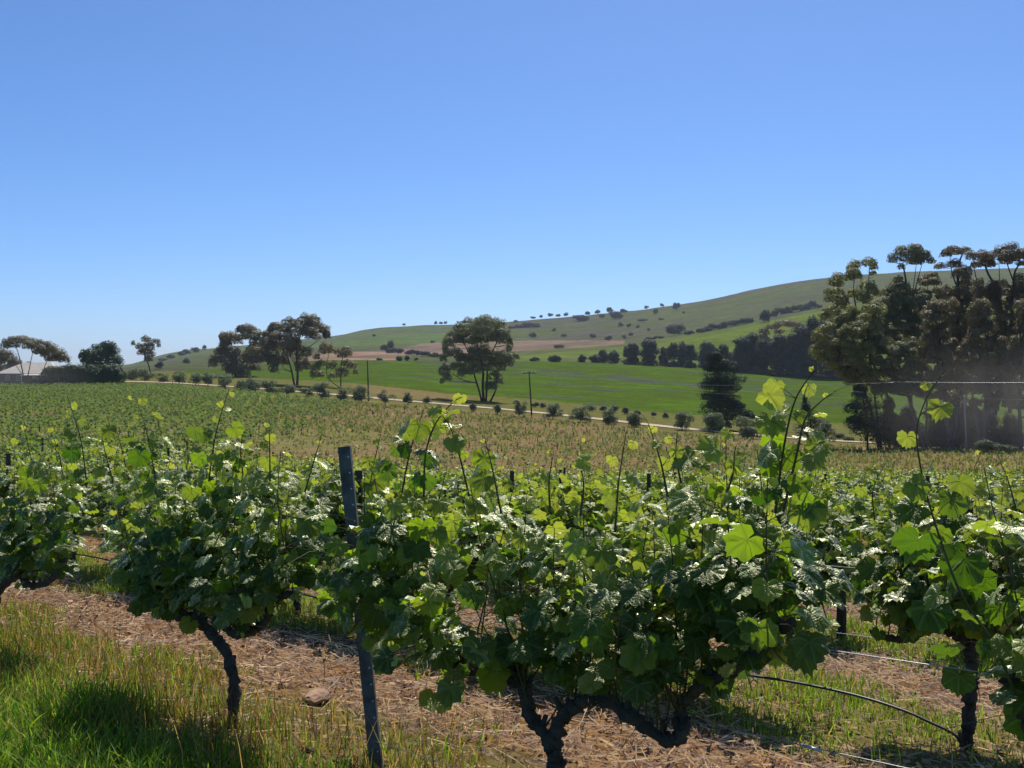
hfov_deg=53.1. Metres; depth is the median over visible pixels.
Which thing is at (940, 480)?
grapevine
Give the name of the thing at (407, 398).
roadside bush
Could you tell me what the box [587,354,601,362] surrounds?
conifer
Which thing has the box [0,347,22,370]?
gum tree
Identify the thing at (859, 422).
pine tree
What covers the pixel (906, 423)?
bush
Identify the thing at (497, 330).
gum tree
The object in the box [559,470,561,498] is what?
vine post
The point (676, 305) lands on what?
hill tree
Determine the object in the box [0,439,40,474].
grapevine
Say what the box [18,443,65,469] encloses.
grapevine
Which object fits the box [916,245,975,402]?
eucalypt
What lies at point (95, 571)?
grass
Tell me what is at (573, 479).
grapevine
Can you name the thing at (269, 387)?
roadside bush
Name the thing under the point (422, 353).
hill tree
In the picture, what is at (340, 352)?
gum tree
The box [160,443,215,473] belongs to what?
grapevine
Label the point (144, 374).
roadside bush
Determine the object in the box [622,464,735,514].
grapevine
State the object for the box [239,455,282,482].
grapevine
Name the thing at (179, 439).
young vine
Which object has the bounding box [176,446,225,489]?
grapevine
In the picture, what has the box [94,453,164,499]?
grapevine
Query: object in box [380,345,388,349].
hill tree
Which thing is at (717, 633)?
trellis wire
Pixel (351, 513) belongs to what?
steel post
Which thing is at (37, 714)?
lush grass
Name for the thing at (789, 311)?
hill tree
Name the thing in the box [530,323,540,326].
hill tree
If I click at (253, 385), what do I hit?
roadside bush
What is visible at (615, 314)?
hill tree
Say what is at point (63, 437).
young vine
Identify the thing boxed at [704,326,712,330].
hill tree
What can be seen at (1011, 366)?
eucalypt
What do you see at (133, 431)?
young vine
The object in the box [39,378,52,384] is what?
bush
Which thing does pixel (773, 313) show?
hill tree
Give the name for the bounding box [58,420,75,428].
young vine
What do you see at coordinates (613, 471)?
grapevine
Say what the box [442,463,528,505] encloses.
grapevine
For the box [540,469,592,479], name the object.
grapevine
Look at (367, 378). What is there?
power pole
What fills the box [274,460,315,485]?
grapevine
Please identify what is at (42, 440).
vine post
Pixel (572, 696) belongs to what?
trellis wire
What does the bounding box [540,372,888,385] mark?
power line
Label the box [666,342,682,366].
conifer
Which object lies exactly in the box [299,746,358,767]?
drip hose
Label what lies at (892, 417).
bush
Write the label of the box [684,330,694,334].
hill tree
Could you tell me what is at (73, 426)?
young vine
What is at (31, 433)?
young vine
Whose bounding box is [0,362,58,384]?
house
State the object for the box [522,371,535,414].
power pole
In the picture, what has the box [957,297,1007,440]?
eucalypt
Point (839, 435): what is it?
field bush
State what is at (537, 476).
grapevine
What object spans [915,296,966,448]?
eucalypt
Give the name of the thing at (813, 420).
shrub
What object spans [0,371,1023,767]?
ground
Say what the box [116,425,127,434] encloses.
young vine
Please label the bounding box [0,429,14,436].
young vine
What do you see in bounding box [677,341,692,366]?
conifer
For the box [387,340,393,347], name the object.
hill tree
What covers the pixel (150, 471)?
grapevine
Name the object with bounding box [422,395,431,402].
roadside bush
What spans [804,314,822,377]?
conifer
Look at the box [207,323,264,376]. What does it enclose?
gum tree
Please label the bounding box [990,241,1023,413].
eucalypt
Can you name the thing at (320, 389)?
roadside bush
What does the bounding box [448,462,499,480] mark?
grapevine
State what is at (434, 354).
hill tree
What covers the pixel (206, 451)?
grapevine
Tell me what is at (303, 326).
gum tree
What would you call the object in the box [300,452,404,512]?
grapevine
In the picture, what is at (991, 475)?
grapevine
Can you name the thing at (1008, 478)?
grapevine
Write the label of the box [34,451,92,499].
grapevine
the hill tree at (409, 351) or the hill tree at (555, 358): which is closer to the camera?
the hill tree at (555, 358)
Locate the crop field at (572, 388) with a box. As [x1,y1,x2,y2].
[178,360,1023,429]
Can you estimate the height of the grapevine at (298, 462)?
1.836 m
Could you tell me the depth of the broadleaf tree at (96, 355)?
256.97 m
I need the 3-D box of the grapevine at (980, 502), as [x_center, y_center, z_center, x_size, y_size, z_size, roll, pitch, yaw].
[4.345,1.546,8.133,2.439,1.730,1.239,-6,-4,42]
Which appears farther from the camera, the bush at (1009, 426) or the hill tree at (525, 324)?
the hill tree at (525, 324)
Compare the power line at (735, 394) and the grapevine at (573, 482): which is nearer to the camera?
the grapevine at (573, 482)
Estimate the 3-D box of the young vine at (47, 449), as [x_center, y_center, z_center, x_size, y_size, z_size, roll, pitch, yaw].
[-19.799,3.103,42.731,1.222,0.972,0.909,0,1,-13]
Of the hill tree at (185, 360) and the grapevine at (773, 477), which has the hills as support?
the hill tree at (185, 360)
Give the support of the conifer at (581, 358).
on the crop field at (572, 388)
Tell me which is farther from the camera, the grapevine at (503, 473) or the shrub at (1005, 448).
the shrub at (1005, 448)
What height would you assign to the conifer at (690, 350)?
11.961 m
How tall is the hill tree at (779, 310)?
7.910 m
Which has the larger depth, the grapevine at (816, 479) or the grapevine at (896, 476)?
the grapevine at (896, 476)
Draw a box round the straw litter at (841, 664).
[0,544,1023,767]
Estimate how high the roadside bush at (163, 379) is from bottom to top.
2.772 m
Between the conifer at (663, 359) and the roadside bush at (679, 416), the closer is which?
the roadside bush at (679, 416)
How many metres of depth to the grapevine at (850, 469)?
38.10 m
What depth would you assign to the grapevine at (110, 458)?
29.89 m
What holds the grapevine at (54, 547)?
on the ground at (508, 403)
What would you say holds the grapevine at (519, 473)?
on the ground at (508, 403)
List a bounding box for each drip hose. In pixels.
[33,544,960,743]
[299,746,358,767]
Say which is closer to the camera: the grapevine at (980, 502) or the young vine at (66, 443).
the grapevine at (980, 502)
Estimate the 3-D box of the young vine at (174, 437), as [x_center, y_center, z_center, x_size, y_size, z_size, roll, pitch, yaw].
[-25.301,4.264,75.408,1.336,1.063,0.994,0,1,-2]
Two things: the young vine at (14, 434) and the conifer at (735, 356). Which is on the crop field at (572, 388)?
the conifer at (735, 356)
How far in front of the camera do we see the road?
195.51 m
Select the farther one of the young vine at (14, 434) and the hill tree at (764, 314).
the hill tree at (764, 314)
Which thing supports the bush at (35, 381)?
on the ground at (508, 403)
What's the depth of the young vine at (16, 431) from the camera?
76.17 m
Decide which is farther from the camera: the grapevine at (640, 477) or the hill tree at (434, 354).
the hill tree at (434, 354)
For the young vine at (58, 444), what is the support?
on the ground at (508, 403)
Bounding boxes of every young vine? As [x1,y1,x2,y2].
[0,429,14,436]
[0,441,26,455]
[5,440,36,450]
[7,430,27,438]
[11,430,30,439]
[15,441,40,452]
[20,423,38,430]
[21,429,36,436]
[27,448,51,457]
[29,421,48,431]
[36,438,59,445]
[49,433,66,444]
[49,437,70,446]
[52,442,69,451]
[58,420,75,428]
[58,425,77,432]
[70,441,101,448]
[79,427,92,438]
[80,419,97,429]
[86,418,102,427]
[100,420,117,427]
[100,442,120,448]
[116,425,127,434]
[117,427,139,436]
[121,438,141,448]
[135,423,151,432]
[150,417,166,425]
[160,433,179,441]
[160,435,176,446]
[176,435,189,445]
[180,440,200,447]
[198,441,217,450]
[212,429,225,435]
[230,438,247,443]
[244,425,259,435]
[251,452,265,458]
[275,455,293,463]
[280,421,294,426]
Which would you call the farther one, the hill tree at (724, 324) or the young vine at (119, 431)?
the hill tree at (724, 324)
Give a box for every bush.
[27,379,38,383]
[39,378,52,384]
[127,367,139,379]
[133,368,158,380]
[157,373,170,381]
[171,370,186,383]
[188,371,201,384]
[200,371,217,384]
[217,375,233,387]
[234,379,252,388]
[239,376,261,391]
[261,379,283,393]
[278,384,298,393]
[298,386,314,396]
[311,381,331,398]
[336,385,348,399]
[346,383,372,401]
[377,389,396,402]
[402,392,412,404]
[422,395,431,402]
[469,403,476,411]
[492,403,501,413]
[513,398,528,415]
[541,402,563,418]
[568,402,591,422]
[588,404,596,410]
[599,405,606,410]
[602,408,618,424]
[611,405,618,411]
[622,407,629,413]
[626,411,644,426]
[673,411,693,429]
[703,412,724,433]
[735,415,764,438]
[816,421,836,441]
[835,432,844,438]
[842,436,854,440]
[872,396,899,448]
[888,403,927,448]
[918,409,960,448]
[931,415,961,447]
[950,401,976,446]
[953,407,1007,448]
[956,404,994,446]
[987,411,1023,446]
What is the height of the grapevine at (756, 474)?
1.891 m
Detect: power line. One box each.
[539,372,932,397]
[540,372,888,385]
[939,382,1023,382]
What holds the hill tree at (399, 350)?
on the hills
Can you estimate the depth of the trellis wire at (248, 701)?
5.99 m
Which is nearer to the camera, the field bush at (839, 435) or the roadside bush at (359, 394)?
the field bush at (839, 435)
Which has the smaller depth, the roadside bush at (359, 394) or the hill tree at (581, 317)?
the roadside bush at (359, 394)
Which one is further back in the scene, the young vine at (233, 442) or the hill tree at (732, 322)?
the hill tree at (732, 322)
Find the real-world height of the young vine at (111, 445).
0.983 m
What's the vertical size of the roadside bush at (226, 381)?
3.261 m
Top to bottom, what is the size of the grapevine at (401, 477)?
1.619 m
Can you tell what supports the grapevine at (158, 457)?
on the ground at (508, 403)
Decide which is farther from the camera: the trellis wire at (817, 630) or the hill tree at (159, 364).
the hill tree at (159, 364)
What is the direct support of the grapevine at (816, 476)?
on the ground at (508, 403)
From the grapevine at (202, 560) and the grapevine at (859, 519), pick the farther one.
the grapevine at (859, 519)
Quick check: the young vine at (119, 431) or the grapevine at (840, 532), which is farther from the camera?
the young vine at (119, 431)
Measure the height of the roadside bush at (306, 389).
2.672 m
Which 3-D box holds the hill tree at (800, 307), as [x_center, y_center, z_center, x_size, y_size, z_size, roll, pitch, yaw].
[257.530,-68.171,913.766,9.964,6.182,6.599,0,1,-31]
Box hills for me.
[119,268,1023,386]
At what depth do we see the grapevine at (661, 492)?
17.04 m
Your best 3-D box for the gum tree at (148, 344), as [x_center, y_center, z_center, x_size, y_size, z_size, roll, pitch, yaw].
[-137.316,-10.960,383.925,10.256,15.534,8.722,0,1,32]
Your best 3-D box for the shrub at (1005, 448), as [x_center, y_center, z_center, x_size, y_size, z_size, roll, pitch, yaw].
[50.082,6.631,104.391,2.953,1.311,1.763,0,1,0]
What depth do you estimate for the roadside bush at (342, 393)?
203.88 m
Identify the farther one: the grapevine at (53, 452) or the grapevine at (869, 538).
the grapevine at (53, 452)
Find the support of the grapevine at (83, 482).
on the ground at (508, 403)
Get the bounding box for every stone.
[203,664,217,676]
[302,688,329,705]
[743,741,758,751]
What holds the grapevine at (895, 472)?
on the ground at (508, 403)
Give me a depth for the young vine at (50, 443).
61.50 m
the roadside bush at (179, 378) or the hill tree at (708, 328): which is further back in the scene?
the hill tree at (708, 328)
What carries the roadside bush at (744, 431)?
on the ground at (508, 403)
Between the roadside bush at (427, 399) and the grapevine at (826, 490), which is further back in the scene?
the roadside bush at (427, 399)
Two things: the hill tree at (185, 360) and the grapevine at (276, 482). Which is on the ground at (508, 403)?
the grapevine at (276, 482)
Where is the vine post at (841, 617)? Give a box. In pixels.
[836,591,846,639]
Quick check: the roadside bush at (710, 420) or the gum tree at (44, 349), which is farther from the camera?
the gum tree at (44, 349)
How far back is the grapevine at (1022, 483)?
23.50 m
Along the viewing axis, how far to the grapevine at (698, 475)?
35.45 m
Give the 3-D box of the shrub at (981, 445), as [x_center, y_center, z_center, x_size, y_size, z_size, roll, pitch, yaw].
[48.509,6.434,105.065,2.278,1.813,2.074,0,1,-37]
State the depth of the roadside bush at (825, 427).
135.95 m
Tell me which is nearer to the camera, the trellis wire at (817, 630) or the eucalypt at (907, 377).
the trellis wire at (817, 630)
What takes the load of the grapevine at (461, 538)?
on the ground at (508, 403)
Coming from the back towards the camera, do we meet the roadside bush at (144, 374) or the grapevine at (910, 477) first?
the roadside bush at (144, 374)
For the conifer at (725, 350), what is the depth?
462.94 m
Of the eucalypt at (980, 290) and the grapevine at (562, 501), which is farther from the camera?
the eucalypt at (980, 290)
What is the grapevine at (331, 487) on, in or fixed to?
on the ground at (508, 403)
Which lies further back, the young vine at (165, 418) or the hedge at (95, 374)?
the hedge at (95, 374)
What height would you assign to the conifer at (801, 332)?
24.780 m
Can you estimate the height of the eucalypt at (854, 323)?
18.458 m
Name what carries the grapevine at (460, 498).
on the ground at (508, 403)
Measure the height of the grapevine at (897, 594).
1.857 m
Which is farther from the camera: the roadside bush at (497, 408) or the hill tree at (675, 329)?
the hill tree at (675, 329)
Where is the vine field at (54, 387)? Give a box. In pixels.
[0,381,1023,476]
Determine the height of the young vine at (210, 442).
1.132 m
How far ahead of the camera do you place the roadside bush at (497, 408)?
182.55 m
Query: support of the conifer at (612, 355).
on the hills
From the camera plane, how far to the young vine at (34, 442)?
48.89 m
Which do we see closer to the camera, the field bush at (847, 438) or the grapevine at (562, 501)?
the grapevine at (562, 501)
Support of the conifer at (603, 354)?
on the hills
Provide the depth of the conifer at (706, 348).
523.19 m
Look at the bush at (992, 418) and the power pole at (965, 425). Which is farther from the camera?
the bush at (992, 418)
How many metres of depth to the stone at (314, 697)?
6.76 m
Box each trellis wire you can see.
[3,624,459,767]
[15,571,905,767]
[33,529,1018,677]
[468,582,932,644]
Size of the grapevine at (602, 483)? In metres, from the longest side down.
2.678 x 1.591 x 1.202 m
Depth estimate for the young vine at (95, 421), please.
95.96 m
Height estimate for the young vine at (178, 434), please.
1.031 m
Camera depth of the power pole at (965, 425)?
111.98 m
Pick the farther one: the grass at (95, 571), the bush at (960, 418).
the bush at (960, 418)
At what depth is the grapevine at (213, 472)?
16.59 m
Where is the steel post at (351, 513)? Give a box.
[338,446,382,767]
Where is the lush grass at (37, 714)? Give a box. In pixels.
[0,639,395,767]
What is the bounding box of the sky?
[0,0,1023,366]
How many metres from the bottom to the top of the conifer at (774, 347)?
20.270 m
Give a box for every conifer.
[578,354,586,361]
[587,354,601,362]
[598,350,608,362]
[606,350,619,362]
[620,342,638,364]
[638,339,660,365]
[657,346,668,365]
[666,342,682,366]
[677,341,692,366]
[682,344,697,367]
[696,340,716,367]
[719,344,729,360]
[727,337,751,372]
[735,332,757,372]
[750,339,773,373]
[765,334,789,375]
[780,332,805,376]
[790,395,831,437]
[793,324,813,377]
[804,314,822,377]
[815,320,833,378]
[824,327,841,378]
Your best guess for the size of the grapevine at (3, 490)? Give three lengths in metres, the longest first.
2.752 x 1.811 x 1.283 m
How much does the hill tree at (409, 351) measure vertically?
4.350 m
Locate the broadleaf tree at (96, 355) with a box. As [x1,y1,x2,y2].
[78,340,124,366]
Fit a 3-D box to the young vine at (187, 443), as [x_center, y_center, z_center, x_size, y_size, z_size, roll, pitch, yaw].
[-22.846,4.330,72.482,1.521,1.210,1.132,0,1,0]
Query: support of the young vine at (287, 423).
on the ground at (508, 403)
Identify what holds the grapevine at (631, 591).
on the ground at (508, 403)
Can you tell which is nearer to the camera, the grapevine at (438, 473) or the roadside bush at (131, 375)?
the grapevine at (438, 473)
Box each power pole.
[367,359,368,400]
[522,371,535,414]
[963,395,966,450]
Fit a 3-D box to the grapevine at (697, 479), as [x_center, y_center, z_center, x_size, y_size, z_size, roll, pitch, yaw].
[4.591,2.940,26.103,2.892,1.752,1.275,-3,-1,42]
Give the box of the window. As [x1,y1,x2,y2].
[5,375,9,380]
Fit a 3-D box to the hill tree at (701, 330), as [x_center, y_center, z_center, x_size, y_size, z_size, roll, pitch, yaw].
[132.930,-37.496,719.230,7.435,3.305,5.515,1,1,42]
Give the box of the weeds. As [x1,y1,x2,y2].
[0,389,1023,501]
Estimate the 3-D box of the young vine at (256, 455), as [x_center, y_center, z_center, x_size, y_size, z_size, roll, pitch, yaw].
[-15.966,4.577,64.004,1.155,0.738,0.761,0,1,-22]
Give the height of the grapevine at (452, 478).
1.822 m
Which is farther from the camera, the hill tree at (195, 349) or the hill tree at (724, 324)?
the hill tree at (195, 349)
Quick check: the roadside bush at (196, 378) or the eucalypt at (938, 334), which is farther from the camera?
the roadside bush at (196, 378)
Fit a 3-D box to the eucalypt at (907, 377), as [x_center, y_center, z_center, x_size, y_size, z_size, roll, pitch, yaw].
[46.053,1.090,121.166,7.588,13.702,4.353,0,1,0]
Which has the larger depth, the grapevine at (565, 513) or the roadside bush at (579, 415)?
the roadside bush at (579, 415)
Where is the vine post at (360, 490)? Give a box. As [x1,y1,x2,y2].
[355,470,362,525]
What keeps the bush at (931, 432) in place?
on the ground at (508, 403)
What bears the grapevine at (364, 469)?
on the ground at (508, 403)
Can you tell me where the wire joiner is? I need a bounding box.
[799,743,821,752]
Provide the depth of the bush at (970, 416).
123.05 m
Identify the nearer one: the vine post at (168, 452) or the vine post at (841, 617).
the vine post at (841, 617)
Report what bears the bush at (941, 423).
on the ground at (508, 403)
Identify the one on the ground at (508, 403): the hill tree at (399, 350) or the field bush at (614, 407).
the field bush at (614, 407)
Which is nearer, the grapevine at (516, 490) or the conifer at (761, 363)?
the grapevine at (516, 490)
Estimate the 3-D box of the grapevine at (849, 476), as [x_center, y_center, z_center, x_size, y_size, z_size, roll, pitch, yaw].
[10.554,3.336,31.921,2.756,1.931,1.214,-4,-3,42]
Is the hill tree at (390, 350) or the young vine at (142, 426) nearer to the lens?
the young vine at (142, 426)
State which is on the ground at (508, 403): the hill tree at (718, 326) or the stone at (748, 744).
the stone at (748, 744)
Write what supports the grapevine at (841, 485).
on the ground at (508, 403)
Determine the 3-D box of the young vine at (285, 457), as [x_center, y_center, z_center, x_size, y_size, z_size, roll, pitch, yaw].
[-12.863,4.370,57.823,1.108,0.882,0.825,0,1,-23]
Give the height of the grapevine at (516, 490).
1.694 m
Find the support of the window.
in the house
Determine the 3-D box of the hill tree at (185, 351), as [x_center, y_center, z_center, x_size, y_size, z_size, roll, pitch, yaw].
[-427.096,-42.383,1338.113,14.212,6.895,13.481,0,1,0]
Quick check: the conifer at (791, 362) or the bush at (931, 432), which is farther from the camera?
the conifer at (791, 362)
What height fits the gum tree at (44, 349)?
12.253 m
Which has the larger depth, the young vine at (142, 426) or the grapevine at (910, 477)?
the young vine at (142, 426)
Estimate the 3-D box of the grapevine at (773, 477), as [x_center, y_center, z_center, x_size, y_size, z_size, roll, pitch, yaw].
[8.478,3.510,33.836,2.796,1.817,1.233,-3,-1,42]
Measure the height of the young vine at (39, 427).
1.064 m
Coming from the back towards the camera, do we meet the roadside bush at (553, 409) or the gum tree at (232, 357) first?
the gum tree at (232, 357)
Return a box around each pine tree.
[696,348,754,429]
[843,384,892,448]
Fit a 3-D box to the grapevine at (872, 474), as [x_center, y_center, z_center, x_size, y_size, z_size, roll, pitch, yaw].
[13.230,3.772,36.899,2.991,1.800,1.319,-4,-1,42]
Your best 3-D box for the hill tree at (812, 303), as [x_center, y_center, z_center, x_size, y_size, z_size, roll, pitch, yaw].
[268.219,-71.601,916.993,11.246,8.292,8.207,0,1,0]
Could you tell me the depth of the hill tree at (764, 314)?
695.94 m
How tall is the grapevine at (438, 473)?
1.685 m
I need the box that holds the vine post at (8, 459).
[6,453,10,520]
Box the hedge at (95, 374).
[39,362,126,384]
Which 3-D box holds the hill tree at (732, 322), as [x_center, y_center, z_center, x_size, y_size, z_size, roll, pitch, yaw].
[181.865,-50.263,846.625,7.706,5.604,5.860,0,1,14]
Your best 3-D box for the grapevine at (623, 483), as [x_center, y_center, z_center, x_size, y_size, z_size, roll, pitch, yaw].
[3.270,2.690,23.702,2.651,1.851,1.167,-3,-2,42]
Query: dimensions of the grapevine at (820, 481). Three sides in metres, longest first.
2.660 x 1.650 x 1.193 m
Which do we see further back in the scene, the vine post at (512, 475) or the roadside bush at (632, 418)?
the roadside bush at (632, 418)
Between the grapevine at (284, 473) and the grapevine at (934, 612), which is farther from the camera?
the grapevine at (284, 473)
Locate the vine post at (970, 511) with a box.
[962,500,972,653]
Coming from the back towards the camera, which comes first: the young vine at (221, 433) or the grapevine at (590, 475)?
the young vine at (221, 433)
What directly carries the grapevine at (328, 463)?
on the ground at (508, 403)
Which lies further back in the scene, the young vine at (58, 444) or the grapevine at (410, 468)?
the young vine at (58, 444)
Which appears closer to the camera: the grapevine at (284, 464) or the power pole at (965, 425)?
the grapevine at (284, 464)
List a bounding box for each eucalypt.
[808,297,887,448]
[817,256,897,446]
[870,335,931,448]
[876,243,936,407]
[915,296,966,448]
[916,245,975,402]
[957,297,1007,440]
[965,249,1003,427]
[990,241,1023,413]
[996,298,1023,449]
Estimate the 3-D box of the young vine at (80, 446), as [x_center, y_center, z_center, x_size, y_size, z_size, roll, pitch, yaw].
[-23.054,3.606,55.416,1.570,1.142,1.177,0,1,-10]
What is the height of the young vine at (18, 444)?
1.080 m
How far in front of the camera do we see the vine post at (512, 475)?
15.63 m
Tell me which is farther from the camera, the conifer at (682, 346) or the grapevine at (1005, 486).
the conifer at (682, 346)
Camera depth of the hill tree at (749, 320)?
844.82 m
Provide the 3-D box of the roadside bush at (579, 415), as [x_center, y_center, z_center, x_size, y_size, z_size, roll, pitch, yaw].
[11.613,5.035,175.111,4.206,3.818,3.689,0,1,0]
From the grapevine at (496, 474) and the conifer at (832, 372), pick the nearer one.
the grapevine at (496, 474)
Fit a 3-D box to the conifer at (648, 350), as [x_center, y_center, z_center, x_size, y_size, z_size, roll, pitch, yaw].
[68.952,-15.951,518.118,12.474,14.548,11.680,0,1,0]
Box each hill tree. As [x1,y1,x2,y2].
[154,361,163,368]
[182,349,190,353]
[182,357,190,362]
[190,347,198,351]
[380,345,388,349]
[385,347,396,352]
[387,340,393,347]
[395,348,404,352]
[404,349,413,353]
[413,350,421,354]
[420,351,430,355]
[429,352,438,356]
[522,322,530,326]
[529,357,539,360]
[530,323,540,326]
[547,355,562,361]
[572,315,588,320]
[609,310,623,318]
[665,324,685,333]
[672,303,680,308]
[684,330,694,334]
[696,328,706,332]
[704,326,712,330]
[715,324,722,328]
[720,321,729,327]
[728,320,736,325]
[746,318,753,322]
[759,309,770,320]
[769,310,777,316]
[774,307,783,313]
[784,306,792,312]
[796,304,804,310]
[803,303,810,308]
[808,300,816,307]
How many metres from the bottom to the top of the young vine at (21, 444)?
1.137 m
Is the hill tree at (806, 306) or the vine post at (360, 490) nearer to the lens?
the vine post at (360, 490)
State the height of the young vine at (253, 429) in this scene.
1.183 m
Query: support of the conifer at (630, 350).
on the hills
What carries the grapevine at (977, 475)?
on the ground at (508, 403)
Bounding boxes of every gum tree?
[0,335,71,383]
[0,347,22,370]
[131,335,161,373]
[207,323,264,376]
[247,312,331,384]
[309,341,358,386]
[438,314,520,400]
[755,319,800,341]
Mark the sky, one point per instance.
(181, 174)
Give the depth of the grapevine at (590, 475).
31.75 m
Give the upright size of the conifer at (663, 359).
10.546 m
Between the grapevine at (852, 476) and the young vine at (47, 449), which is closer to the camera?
the grapevine at (852, 476)
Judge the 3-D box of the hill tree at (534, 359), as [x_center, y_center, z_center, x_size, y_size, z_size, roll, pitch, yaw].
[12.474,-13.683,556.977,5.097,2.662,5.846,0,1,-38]
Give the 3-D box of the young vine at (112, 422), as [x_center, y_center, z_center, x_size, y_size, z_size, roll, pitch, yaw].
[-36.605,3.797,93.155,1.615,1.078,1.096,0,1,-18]
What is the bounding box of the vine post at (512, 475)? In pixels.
[510,470,513,496]
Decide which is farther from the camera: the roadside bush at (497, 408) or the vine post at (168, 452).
the roadside bush at (497, 408)
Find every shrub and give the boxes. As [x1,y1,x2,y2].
[973,439,995,451]
[990,443,1018,451]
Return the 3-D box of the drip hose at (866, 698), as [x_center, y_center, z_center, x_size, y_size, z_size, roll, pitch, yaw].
[-6.128,2.207,13.809,23.511,0.720,0.018,1,1,42]
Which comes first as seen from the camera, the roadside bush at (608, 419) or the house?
the roadside bush at (608, 419)
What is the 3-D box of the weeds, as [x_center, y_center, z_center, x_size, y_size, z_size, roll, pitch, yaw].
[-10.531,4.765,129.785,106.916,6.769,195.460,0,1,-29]
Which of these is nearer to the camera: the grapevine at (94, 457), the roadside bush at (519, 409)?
the grapevine at (94, 457)
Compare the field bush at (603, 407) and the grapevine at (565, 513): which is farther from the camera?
the field bush at (603, 407)
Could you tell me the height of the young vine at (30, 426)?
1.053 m
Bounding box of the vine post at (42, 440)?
[41,438,43,455]
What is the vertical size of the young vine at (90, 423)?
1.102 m
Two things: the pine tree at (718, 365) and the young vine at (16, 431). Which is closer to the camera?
the young vine at (16, 431)
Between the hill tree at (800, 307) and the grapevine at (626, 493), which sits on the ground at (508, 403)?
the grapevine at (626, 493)
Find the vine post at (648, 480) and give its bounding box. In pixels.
[647,473,650,522]
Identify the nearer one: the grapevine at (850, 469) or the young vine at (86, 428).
the grapevine at (850, 469)
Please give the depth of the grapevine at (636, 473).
36.96 m
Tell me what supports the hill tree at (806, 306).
on the hills
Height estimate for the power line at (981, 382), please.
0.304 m
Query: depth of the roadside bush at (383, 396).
196.13 m
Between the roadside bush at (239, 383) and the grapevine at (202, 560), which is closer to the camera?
the grapevine at (202, 560)
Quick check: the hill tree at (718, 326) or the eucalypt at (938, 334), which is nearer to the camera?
the eucalypt at (938, 334)
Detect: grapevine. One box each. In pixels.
[0,390,113,602]
[0,435,40,466]
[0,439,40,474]
[0,440,152,561]
[0,454,46,519]
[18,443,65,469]
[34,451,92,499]
[54,440,126,483]
[70,383,344,731]
[79,439,236,548]
[81,439,125,470]
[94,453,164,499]
[109,455,180,485]
[113,437,178,470]
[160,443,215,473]
[170,443,212,468]
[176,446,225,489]
[189,462,240,494]
[225,454,361,504]
[226,436,398,614]
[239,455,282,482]
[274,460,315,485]
[276,454,327,474]
[280,454,359,488]
[288,361,877,767]
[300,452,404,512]
[306,453,338,470]
[333,456,568,620]
[338,459,413,482]
[364,471,422,497]
[366,460,500,542]
[377,451,446,488]
[398,463,433,476]
[414,465,459,492]
[426,460,532,517]
[440,466,539,493]
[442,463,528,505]
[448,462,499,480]
[463,464,508,478]
[471,466,542,493]
[495,438,831,656]
[495,466,561,487]
[496,463,652,557]
[513,461,571,490]
[529,467,612,497]
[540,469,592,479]
[544,470,625,503]
[551,472,640,506]
[559,472,657,532]
[568,469,616,486]
[582,471,637,495]
[588,465,639,487]
[610,466,701,507]
[614,466,673,479]
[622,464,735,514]
[628,467,684,487]
[631,466,731,527]
[644,468,743,497]
[651,458,855,541]
[660,467,739,484]
[685,480,887,608]
[705,468,784,486]
[721,463,818,506]
[739,463,808,482]
[744,469,860,526]
[776,466,852,490]
[778,472,942,541]
[781,461,857,480]
[783,470,852,494]
[811,458,936,507]
[814,461,886,487]
[836,443,1023,750]
[842,468,917,479]
[844,461,955,501]
[847,471,991,518]
[851,460,950,494]
[854,459,1023,547]
[863,471,943,486]
[870,465,970,480]
[891,368,1023,741]
[902,472,1023,619]
[917,466,987,479]
[922,467,986,484]
[965,467,1023,517]
[974,462,1023,481]
[977,468,1023,486]
[993,471,1023,486]
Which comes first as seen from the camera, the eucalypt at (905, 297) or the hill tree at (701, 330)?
the eucalypt at (905, 297)
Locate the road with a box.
[120,381,1023,447]
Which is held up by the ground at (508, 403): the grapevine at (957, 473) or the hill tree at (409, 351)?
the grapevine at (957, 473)
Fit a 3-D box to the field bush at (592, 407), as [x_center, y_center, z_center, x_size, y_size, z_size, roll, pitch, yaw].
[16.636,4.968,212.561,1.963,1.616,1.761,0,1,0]
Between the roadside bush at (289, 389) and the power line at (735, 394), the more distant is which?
the roadside bush at (289, 389)
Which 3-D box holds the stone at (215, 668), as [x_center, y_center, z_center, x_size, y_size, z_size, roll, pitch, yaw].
[-2.252,2.149,7.671,0.154,0.095,0.130,1,1,40]
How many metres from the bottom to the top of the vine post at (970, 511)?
1.403 m
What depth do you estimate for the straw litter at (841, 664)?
6.93 m
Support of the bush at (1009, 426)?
on the ground at (508, 403)
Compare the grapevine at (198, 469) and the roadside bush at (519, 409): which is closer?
the grapevine at (198, 469)
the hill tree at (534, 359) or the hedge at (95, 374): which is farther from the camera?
the hill tree at (534, 359)
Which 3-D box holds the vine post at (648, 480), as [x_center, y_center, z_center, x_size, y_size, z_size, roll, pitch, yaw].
[2.304,2.265,17.262,0.068,1.520,0.068,0,1,20]
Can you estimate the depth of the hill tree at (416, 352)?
693.18 m
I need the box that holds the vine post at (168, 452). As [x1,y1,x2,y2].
[167,448,169,463]
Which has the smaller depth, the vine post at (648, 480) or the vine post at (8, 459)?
the vine post at (8, 459)
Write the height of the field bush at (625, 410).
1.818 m
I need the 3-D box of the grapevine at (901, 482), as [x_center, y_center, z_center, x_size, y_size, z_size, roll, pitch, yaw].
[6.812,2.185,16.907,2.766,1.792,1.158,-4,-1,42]

